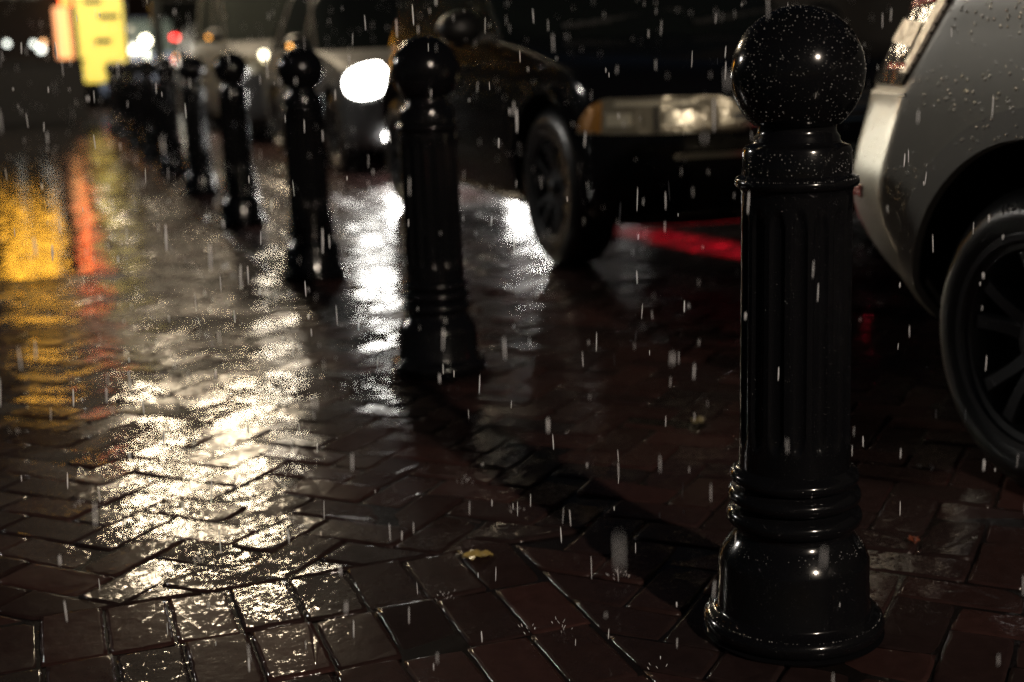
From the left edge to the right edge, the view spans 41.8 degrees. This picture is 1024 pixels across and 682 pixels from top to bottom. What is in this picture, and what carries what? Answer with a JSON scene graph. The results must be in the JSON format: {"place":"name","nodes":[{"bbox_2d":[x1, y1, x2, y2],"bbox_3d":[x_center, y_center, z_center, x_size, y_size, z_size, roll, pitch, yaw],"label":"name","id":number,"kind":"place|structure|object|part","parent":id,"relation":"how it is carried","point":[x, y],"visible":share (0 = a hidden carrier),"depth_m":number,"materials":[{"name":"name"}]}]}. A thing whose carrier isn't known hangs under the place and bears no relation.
{"place":"outdoors","nodes":[
{"label":"outdoors","id":0,"kind":"place"},
{"bbox_2d":[0,0,58,60],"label":"corner building","id":1,"kind":"structure","parent":0,"point":[17,28],"depth_m":24.82,"materials":[{"name":"black"}]},
{"bbox_2d":[4,39,9,47],"bbox_3d":[-9.241,-5.443,24.559,0.100,0.160,0.245,-6,13,-18],"label":"wall lamp","id":2,"kind":"object","parent":1,"relation":"attached to","point":[6,43],"visible":1,"depth_m":24.56,"materials":[{"name":"beige"}]},
{"bbox_2d":[30,39,36,47],"bbox_3d":[-8.807,-5.471,24.709,0.100,0.160,0.245,-6,13,-18],"label":"wall lamp","id":3,"kind":"object","parent":1,"relation":"attached to","point":[33,44],"visible":1,"depth_m":24.65,"materials":[{"name":"beige"}]},
{"bbox_2d":[37,45,44,53],"bbox_3d":[-8.690,-5.386,24.768,0.136,0.160,0.285,-6,13,-18],"label":"wall lamp","id":4,"kind":"object","parent":1,"relation":"attached to","point":[41,49],"visible":1,"depth_m":24.66,"materials":[{"name":"beige"}]},
{"bbox_2d":[40,38,46,46],"bbox_3d":[-8.648,-5.508,24.759,0.100,0.160,0.235,-6,13,-18],"label":"wall lamp","id":5,"kind":"object","parent":1,"relation":"attached to","point":[43,41],"visible":1,"depth_m":24.82,"materials":[{"name":"orange"}]},
{"bbox_2d":[60,0,70,5],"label":"neon strip sign","id":6,"kind":"object","parent":1,"relation":"attached to","point":[65,2],"visible":0.88,"depth_m":24.73,"materials":[{"name":"orange"}]},
{"bbox_2d":[0,123,93,280],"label":"wet road","id":7,"kind":"structure","parent":0,"point":[24,206],"depth_m":9.55,"materials":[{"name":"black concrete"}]},
{"bbox_2d":[0,58,88,126],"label":"wall","id":8,"kind":"structure","parent":7,"relation":"on","point":[32,81],"depth_m":22.71,"materials":[{"name":"black concrete"}]},
{"bbox_2d":[52,7,72,58],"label":"lit pillar","id":9,"kind":"structure","parent":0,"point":[61,28],"depth_m":24.35,"materials":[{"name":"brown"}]},
{"bbox_2d":[59,0,197,95],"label":"building","id":10,"kind":"structure","parent":0,"point":[185,15],"depth_m":43.54,"materials":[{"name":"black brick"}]},
{"bbox_2d":[160,0,197,45],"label":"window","id":11,"kind":"structure","parent":10,"relation":"in","point":[185,10],"depth_m":43.71,"materials":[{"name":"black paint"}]},
{"bbox_2d":[89,17,178,107],"bbox_3d":[-9.036,-6.630,31.949,2.310,1.975,4.840,-6,13,-18],"label":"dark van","id":12,"kind":"object","parent":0,"point":[139,28],"visible":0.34,"depth_m":29.80,"materials":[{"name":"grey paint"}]},
{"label":"windows","id":13,"kind":"part","parent":12,"relation":"part of","materials":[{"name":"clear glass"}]},
{"bbox_2d":[141,36,149,59],"bbox_3d":[-7.623,-5.624,28.140,0.200,1.520,0.200,-6,13,-18],"label":"path lamp","id":14,"kind":"object","parent":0,"point":[145,40],"visible":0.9,"depth_m":27.96,"materials":[{"name":"white paint"}]},
{"bbox_2d":[0,96,1023,681],"bbox_3d":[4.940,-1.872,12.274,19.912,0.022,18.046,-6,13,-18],"label":"brick pavement","id":15,"kind":"structure","parent":0,"point":[360,646],"depth_m":3.19,"materials":[{"name":"brown brick"}]},
{"bbox_2d":[70,0,130,82],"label":"yellow sign","id":16,"kind":"object","parent":15,"relation":"on","point":[111,44],"visible":0.74,"depth_m":24.08,"materials":[{"name":"yellow"}]},
{"bbox_2d":[104,61,117,132],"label":"bollard","id":17,"kind":"object","parent":15,"relation":"on","point":[112,103],"visible":0.56,"depth_m":19.22,"materials":[{"name":"black metal"}]},
{"bbox_2d":[112,61,128,139],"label":"bollard","id":18,"kind":"object","parent":15,"relation":"on","point":[122,117],"visible":0.69,"depth_m":17.32,"materials":[{"name":"black metal"}]},
{"bbox_2d":[122,60,142,148],"bbox_3d":[-4.350,-2.733,15.472,0.292,1.000,0.292,2,13,20],"label":"bollard","id":19,"kind":"object","parent":15,"relation":"on","point":[134,137],"visible":0.69,"depth_m":15.41,"materials":[{"name":"black metal"}]},
{"bbox_2d":[135,59,160,159],"bbox_3d":[-3.665,-2.344,13.563,0.292,1.000,0.292,-1,12,7],"label":"bollard","id":20,"kind":"object","parent":15,"relation":"on","point":[150,135],"visible":0.91,"depth_m":13.51,"materials":[{"name":"black metal"}]},
{"bbox_2d":[149,0,164,81],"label":"street lamp","id":21,"kind":"object","parent":15,"relation":"on","point":[157,33],"depth_m":17.57,"materials":[{"name":"black metal"}]},
{"bbox_2d":[153,57,186,174],"bbox_3d":[-2.980,-1.956,11.654,0.292,1.000,0.292,-6,13,-15],"label":"bollard","id":22,"kind":"object","parent":15,"relation":"on","point":[171,159],"visible":0.91,"depth_m":11.60,"materials":[{"name":"black metal"}]},
{"bbox_2d":[172,24,195,115],"bbox_3d":[-4.697,-4.668,23.002,2.270,1.615,4.600,-6,13,-18],"label":"blue car","id":23,"kind":"object","parent":15,"relation":"on","point":[186,44],"visible":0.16,"depth_m":23.31,"materials":[{"name":"grey paint"}]},
{"bbox_3d":[-5.722,-4.532,23.226,0.073,0.611,0.956,-6,13,-18],"label":"door","id":24,"kind":"part","parent":23,"relation":"part of","materials":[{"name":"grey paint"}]},
{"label":"windows","id":25,"kind":"part","parent":23,"relation":"part of","materials":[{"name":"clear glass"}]},
{"bbox_2d":[177,55,221,195],"bbox_3d":[-2.295,-1.567,9.744,0.292,1.000,0.292,-6,13,-16],"label":"bollard","id":26,"kind":"object","parent":15,"relation":"on","point":[198,157],"visible":0.99,"depth_m":9.70,"materials":[{"name":"black metal"}]},
{"bbox_2d":[194,0,285,137],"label":"grey van","id":27,"kind":"object","parent":15,"relation":"on","point":[220,29],"visible":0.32,"depth_m":16.31,"materials":[{"name":"grey paint"}]},
{"bbox_3d":[-4.083,-3.546,17.974,0.048,0.791,1.026,-6,13,-18],"label":"door","id":28,"kind":"part","parent":27,"relation":"part of","materials":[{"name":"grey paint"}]},
{"bbox_3d":[-3.736,-3.350,17.009,0.048,0.791,1.046,-6,13,-18],"label":"door","id":29,"kind":"part","parent":27,"relation":"part of","materials":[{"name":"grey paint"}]},
{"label":"windows","id":30,"kind":"part","parent":27,"relation":"part of","materials":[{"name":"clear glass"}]},
{"bbox_2d":[213,52,267,227],"bbox_3d":[-1.610,-1.179,7.835,0.292,1.000,0.292,-10,14,-31],"label":"bollard","id":31,"kind":"object","parent":15,"relation":"on","point":[240,202],"visible":0.99,"depth_m":7.78,"materials":[{"name":"black metal"}]},
{"bbox_2d":[277,46,346,282],"bbox_3d":[-0.892,-0.771,5.833,0.292,1.000,0.292,0,12,9],"label":"bollard","id":32,"kind":"object","parent":15,"relation":"on","point":[310,216],"visible":0.99,"depth_m":5.78,"materials":[{"name":"black metal"}]},
{"bbox_2d":[263,0,402,171],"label":"grey car","id":33,"kind":"object","parent":15,"relation":"on","point":[318,27],"visible":0.35,"depth_m":11.67,"materials":[{"name":"grey paint"}]},
{"bbox_3d":[-2.144,-2.433,12.930,0.073,0.611,0.956,-6,13,-18],"label":"door","id":34,"kind":"part","parent":33,"relation":"part of","materials":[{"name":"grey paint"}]},
{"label":"windows","id":35,"kind":"part","parent":33,"relation":"part of","materials":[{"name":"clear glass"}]},
{"bbox_2d":[391,36,486,379],"bbox_3d":[-0.240,-0.401,4.016,0.292,1.000,0.292,4,14,28],"label":"bollard","id":36,"kind":"object","parent":15,"relation":"on","point":[436,291],"visible":1,"depth_m":3.96,"materials":[{"name":"black metal"}]},
{"bbox_2d":[462,549,492,559],"bbox_3d":[-0.068,0.409,2.572,0.048,0.011,0.047,7,15,36],"label":"fallen leaf","id":37,"kind":"object","parent":15,"relation":"on","point":[471,554],"visible":1,"depth_m":2.58,"materials":[{"name":"brown"}]},
{"bbox_2d":[8,266,986,668],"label":"rain splashes","id":38,"kind":"object","parent":15,"relation":"on","point":[456,480],"visible":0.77,"depth_m":2.95,"materials":[{"name":"white"}]},
{"bbox_2d":[381,0,891,264],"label":"dark suv","id":39,"kind":"object","parent":15,"relation":"on","point":[613,163],"visible":0.56,"depth_m":5.87,"materials":[{"name":"black paint"}]},
{"bbox_3d":[-0.172,-1.175,6.787,0.074,0.613,0.906,-6,13,-18],"label":"door","id":40,"kind":"part","parent":39,"relation":"part of","materials":[{"name":"black paint"}]},
{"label":"windows","id":41,"kind":"part","parent":39,"relation":"part of","materials":[{"name":"black glass"}]},
{"bbox_2d":[691,416,704,423],"bbox_3d":[0.478,0.202,3.435,0.040,0.011,0.039,-3,12,-5],"label":"fallen leaf","id":42,"kind":"object","parent":15,"relation":"on","point":[699,419],"visible":0.95,"depth_m":3.44,"materials":[{"name":"brown"}]},
{"bbox_2d":[703,5,884,667],"bbox_3d":[0.445,-0.013,2.107,0.292,1.000,0.292,-8,13,-24],"label":"bollard","id":43,"kind":"object","parent":15,"relation":"on","point":[797,81],"visible":0.99,"depth_m":2.05,"materials":[{"name":"black metal"}]},
{"bbox_2d":[772,0,913,42],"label":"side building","id":44,"kind":"structure","parent":15,"relation":"on","point":[861,18],"depth_m":23.56,"materials":[{"name":"black"}]},
{"bbox_2d":[907,535,919,543],"bbox_3d":[0.769,0.379,2.569,0.024,0.011,0.024,10,17,43],"label":"fallen leaf","id":45,"kind":"object","parent":15,"relation":"on","point":[913,539],"visible":1,"depth_m":2.57,"materials":[{"name":"brown plant"}]},
{"bbox_2d":[853,0,1023,486],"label":"pale car","id":46,"kind":"object","parent":15,"relation":"on","point":[966,152],"visible":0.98,"depth_m":2.94,"materials":[{"name":"silver metal"}]},
{"bbox_2d":[0,0,1023,681],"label":"falling rain","id":47,"kind":"object","parent":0,"point":[402,306],"visible":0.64,"depth_m":2.06,"materials":[{"name":"white"}]}
]}

